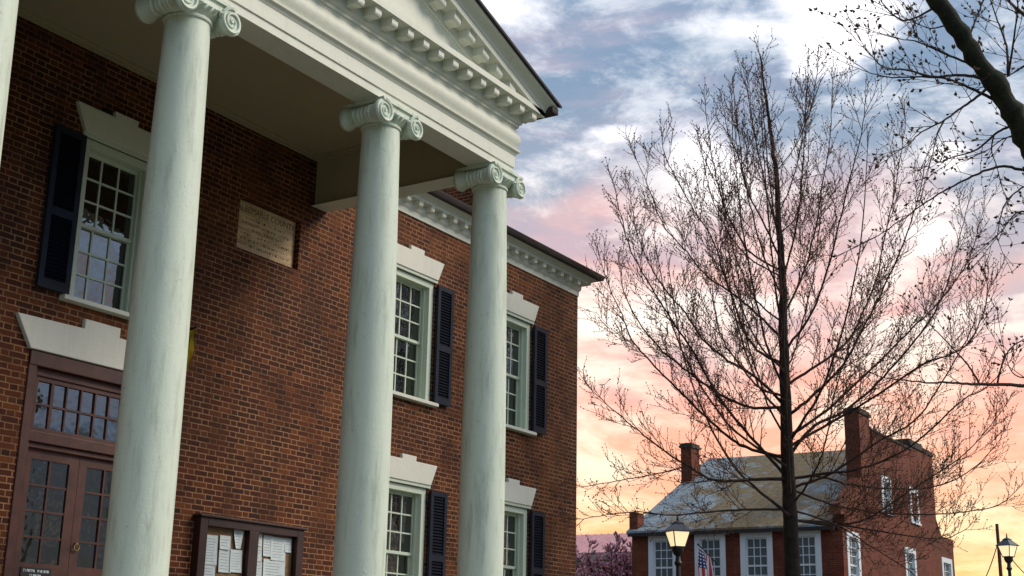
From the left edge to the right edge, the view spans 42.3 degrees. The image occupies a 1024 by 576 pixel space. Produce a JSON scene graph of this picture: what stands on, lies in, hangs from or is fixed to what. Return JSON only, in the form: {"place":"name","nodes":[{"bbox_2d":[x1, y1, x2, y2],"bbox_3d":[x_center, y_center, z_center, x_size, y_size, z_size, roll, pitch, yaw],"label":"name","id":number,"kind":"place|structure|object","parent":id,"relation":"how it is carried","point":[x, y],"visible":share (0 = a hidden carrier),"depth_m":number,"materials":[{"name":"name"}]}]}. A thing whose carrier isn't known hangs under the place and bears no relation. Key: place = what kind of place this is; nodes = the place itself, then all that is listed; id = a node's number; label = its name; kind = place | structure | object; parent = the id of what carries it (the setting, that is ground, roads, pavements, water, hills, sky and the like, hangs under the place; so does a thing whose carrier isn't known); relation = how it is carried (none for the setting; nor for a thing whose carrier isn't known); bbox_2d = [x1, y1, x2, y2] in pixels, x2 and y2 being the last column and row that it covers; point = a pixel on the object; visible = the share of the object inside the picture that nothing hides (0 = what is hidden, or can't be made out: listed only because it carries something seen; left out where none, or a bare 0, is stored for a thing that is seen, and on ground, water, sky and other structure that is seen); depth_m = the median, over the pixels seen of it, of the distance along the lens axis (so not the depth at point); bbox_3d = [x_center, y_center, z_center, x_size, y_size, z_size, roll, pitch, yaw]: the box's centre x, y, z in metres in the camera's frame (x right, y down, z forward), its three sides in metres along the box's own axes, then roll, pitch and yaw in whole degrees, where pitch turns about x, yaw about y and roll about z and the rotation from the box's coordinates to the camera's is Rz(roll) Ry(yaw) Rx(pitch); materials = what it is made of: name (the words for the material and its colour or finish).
{"place":"outdoors","nodes":[
{"label":"outdoors","id":0,"kind":"place"},
{"bbox_2d":[576,533,631,575],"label":"pink roofed building","id":1,"kind":"structure","parent":0,"point":[582,542],"depth_m":70.98,"materials":[{"name":"brick"}]},
{"bbox_2d":[481,0,1023,575],"label":"sky","id":2,"kind":"structure","parent":0,"point":[609,65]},
{"bbox_2d":[626,407,954,575],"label":"brick house","id":3,"kind":"structure","parent":0,"point":[755,547],"depth_m":46.85,"materials":[{"name":"brick"}]},
{"bbox_2d":[648,536,675,575],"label":"window","id":4,"kind":"structure","parent":3,"relation":"in","point":[661,558],"depth_m":46.71,"materials":[{"name":"paint"}]},
{"bbox_2d":[697,543,717,575],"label":"flag","id":5,"kind":"object","parent":3,"relation":"attached to","point":[705,567],"visible":1,"depth_m":44.69,"materials":[{"name":"fabric"}]},
{"bbox_2d":[694,534,725,575],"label":"window","id":6,"kind":"structure","parent":3,"relation":"in","point":[717,551],"depth_m":45.71,"materials":[{"name":"paint"}]},
{"bbox_2d":[740,532,773,575],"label":"window","id":7,"kind":"structure","parent":3,"relation":"in","point":[756,549],"depth_m":44.87,"materials":[{"name":"paint"}]},
{"bbox_2d":[798,530,821,575],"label":"window","id":8,"kind":"structure","parent":3,"relation":"in","point":[809,541],"depth_m":43.88,"materials":[{"name":"paint"}]},
{"bbox_2d":[846,531,861,575],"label":"window","id":9,"kind":"structure","parent":3,"relation":"in","point":[851,557],"depth_m":44.30,"materials":[{"name":"paint"}]},
{"bbox_2d":[880,475,892,516],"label":"window","id":10,"kind":"structure","parent":3,"relation":"in","point":[883,483],"depth_m":48.12,"materials":[{"name":"paint"}]},
{"bbox_2d":[904,547,916,575],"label":"window","id":11,"kind":"structure","parent":3,"relation":"in","point":[913,564],"depth_m":49.84,"materials":[{"name":"paint"}]},
{"bbox_2d":[909,486,921,525],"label":"window","id":12,"kind":"structure","parent":3,"relation":"in","point":[912,520],"depth_m":50.97,"materials":[{"name":"paint"}]},
{"bbox_2d":[941,557,952,575],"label":"window","id":13,"kind":"structure","parent":3,"relation":"in","point":[947,569],"depth_m":54.13,"materials":[{"name":"paint"}]},
{"label":"ground","id":14,"kind":"structure","parent":0,"visible":0},
{"bbox_2d":[0,0,604,575],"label":"courthouse","id":15,"kind":"structure","parent":14,"relation":"on","point":[380,378],"depth_m":16.13,"materials":[{"name":"brick"}]},
{"bbox_2d":[20,566,51,575],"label":"door sign","id":16,"kind":"object","parent":15,"relation":"attached to","point":[28,571],"visible":1,"depth_m":14.25,"materials":[{"name":"black metal"}]},
{"bbox_2d":[2,312,125,575],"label":"door","id":17,"kind":"structure","parent":15,"relation":"in","point":[58,518],"depth_m":14.77,"materials":[{"name":"brown wood"}]},
{"bbox_2d":[35,101,150,319],"bbox_3d":[-4.806,-0.880,15.787,0.370,2.460,2.020,-9,-18,31],"label":"window","id":18,"kind":"structure","parent":15,"relation":"in","point":[95,191],"depth_m":15.64,"materials":[{"name":"paint"}]},
{"bbox_2d":[186,326,197,370],"bbox_3d":[-3.988,0.751,16.407,0.162,0.580,0.040,-9,-18,31],"label":"wall lantern","id":19,"kind":"object","parent":15,"relation":"attached to","point":[191,343],"depth_m":16.41,"materials":[{"name":"yellow metal"}]},
{"bbox_2d":[190,513,307,575],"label":"notice case","id":20,"kind":"object","parent":15,"relation":"attached to","point":[205,525],"visible":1,"depth_m":16.76,"materials":[{"name":"brown wood"}]},
{"bbox_2d":[204,564,214,575],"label":"pinned paper","id":21,"kind":"object","parent":20,"relation":"attached to","point":[209,570],"visible":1,"depth_m":16.26,"materials":[{"name":"white paper"}]},
{"bbox_2d":[205,535,217,564],"bbox_3d":[-3.719,3.228,16.305,0.020,0.360,0.232,-9,-18,31],"label":"pinned paper","id":22,"kind":"object","parent":20,"relation":"attached to","point":[211,550],"visible":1,"depth_m":16.33,"materials":[{"name":"white paper"}]},
{"bbox_2d":[218,549,230,572],"bbox_3d":[-3.581,3.406,16.488,0.021,0.278,0.219,-9,-18,31],"label":"pinned paper","id":23,"kind":"object","parent":20,"relation":"attached to","point":[224,561],"visible":1,"depth_m":16.49,"materials":[{"name":"white paper"}]},
{"bbox_2d":[220,535,230,549],"bbox_3d":[-3.586,3.180,16.522,0.022,0.171,0.187,-9,-18,31],"label":"pinned paper","id":24,"kind":"object","parent":20,"relation":"attached to","point":[225,541],"visible":1,"depth_m":16.53,"materials":[{"name":"white paper"}]},
{"bbox_2d":[230,549,241,572],"bbox_3d":[-3.477,3.438,16.642,0.024,0.281,0.208,-9,-18,31],"label":"pinned paper","id":25,"kind":"object","parent":20,"relation":"attached to","point":[235,561],"visible":1,"depth_m":16.66,"materials":[{"name":"white paper"}]},
{"bbox_2d":[234,530,243,548],"bbox_3d":[-3.463,3.178,16.722,0.026,0.232,0.183,-9,-18,31],"label":"pinned paper","id":26,"kind":"object","parent":20,"relation":"attached to","point":[238,535],"visible":1,"depth_m":16.73,"materials":[{"name":"white paper"}]},
{"bbox_2d":[256,562,261,575],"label":"pinned paper","id":27,"kind":"object","parent":20,"relation":"attached to","point":[259,569],"visible":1,"depth_m":16.98,"materials":[{"name":"white paper"}]},
{"bbox_2d":[257,547,261,561],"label":"pinned paper","id":28,"kind":"object","parent":20,"relation":"attached to","point":[259,558],"visible":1,"depth_m":17.03,"materials":[{"name":"white paper"}]},
{"bbox_2d":[258,533,261,546],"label":"pinned paper","id":29,"kind":"object","parent":20,"relation":"attached to","point":[260,541],"visible":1,"depth_m":17.08,"materials":[{"name":"white paper"}]},
{"bbox_2d":[263,535,271,556],"bbox_3d":[-3.175,3.351,17.174,0.017,0.269,0.164,-9,-18,31],"label":"pinned paper","id":30,"kind":"object","parent":20,"relation":"attached to","point":[267,546],"visible":1,"depth_m":17.17,"materials":[{"name":"white paper"}]},
{"bbox_2d":[263,559,284,575],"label":"pinned paper","id":31,"kind":"object","parent":20,"relation":"attached to","point":[273,567],"visible":1,"depth_m":17.22,"materials":[{"name":"white paper"}]},
{"bbox_2d":[271,536,285,560],"bbox_3d":[-3.064,3.422,17.333,0.017,0.300,0.284,-9,-18,31],"label":"pinned paper","id":32,"kind":"object","parent":20,"relation":"attached to","point":[278,544],"visible":1,"depth_m":17.34,"materials":[{"name":"white paper"}]},
{"bbox_2d":[285,538,290,552],"bbox_3d":[-2.965,3.408,17.503,0.020,0.182,0.120,-9,-18,31],"label":"pinned paper","id":33,"kind":"object","parent":20,"relation":"attached to","point":[288,546],"visible":1,"depth_m":17.51,"materials":[{"name":"white paper"}]},
{"bbox_2d":[236,199,295,267],"bbox_3d":[-3.392,-0.733,18.100,0.045,0.690,1.200,-9,-18,31],"label":"stone plaque","id":34,"kind":"object","parent":15,"relation":"attached to","point":[266,234],"visible":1,"depth_m":18.10,"materials":[{"name":"stone"}]},
{"bbox_2d":[385,453,447,575],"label":"window","id":35,"kind":"structure","parent":15,"relation":"in","point":[406,503],"depth_m":20.10,"materials":[{"name":"paint"}]},
{"bbox_2d":[393,243,453,407],"bbox_3d":[-1.627,0.564,20.666,0.370,2.460,2.020,-9,-18,31],"label":"window","id":36,"kind":"structure","parent":15,"relation":"in","point":[414,295],"depth_m":20.91,"materials":[{"name":"paint"}]},
{"bbox_2d":[503,478,544,575],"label":"window","id":37,"kind":"structure","parent":15,"relation":"in","point":[515,518],"depth_m":22.61,"materials":[{"name":"paint"}]},
{"bbox_2d":[506,291,547,435],"bbox_3d":[-0.037,1.287,23.106,0.370,2.460,2.020,-9,-18,31],"label":"window","id":38,"kind":"structure","parent":15,"relation":"in","point":[518,333],"depth_m":23.41,"materials":[{"name":"paint"}]},
{"bbox_2d":[576,530,631,575],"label":"blossom tree","id":39,"kind":"object","parent":14,"relation":"on","point":[624,556],"visible":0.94,"depth_m":51.56,"materials":[{"name":"pink plant"}]},
{"bbox_2d":[662,518,692,575],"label":"street lamp","id":40,"kind":"object","parent":14,"relation":"on","point":[677,534],"visible":0.93,"depth_m":24.34,"materials":[{"name":"black metal"}]},
{"bbox_2d":[550,25,1023,575],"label":"bare tree","id":41,"kind":"object","parent":14,"relation":"on","point":[788,447],"visible":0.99,"depth_m":23.90,"materials":[{"name":"brown plant"}]},
{"bbox_2d":[808,0,1023,387],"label":"leaning tree","id":42,"kind":"object","parent":14,"relation":"on","point":[995,83],"visible":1,"depth_m":9.94,"materials":[{"name":"black plant"}]},
{"bbox_2d":[995,524,1002,575],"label":"utility pole","id":43,"kind":"object","parent":14,"relation":"on","point":[998,551],"visible":1,"depth_m":35.96,"materials":[{"name":"brown wood"}]},
{"bbox_2d":[986,546,996,575],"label":"overhead wire","id":44,"kind":"object","parent":43,"relation":"attached to","point":[991,561],"visible":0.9,"depth_m":35.95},
{"bbox_2d":[995,533,1019,575],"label":"street lamp","id":45,"kind":"object","parent":14,"relation":"on","point":[1007,547],"visible":1,"depth_m":33.86,"materials":[{"name":"black metal"}]}
]}

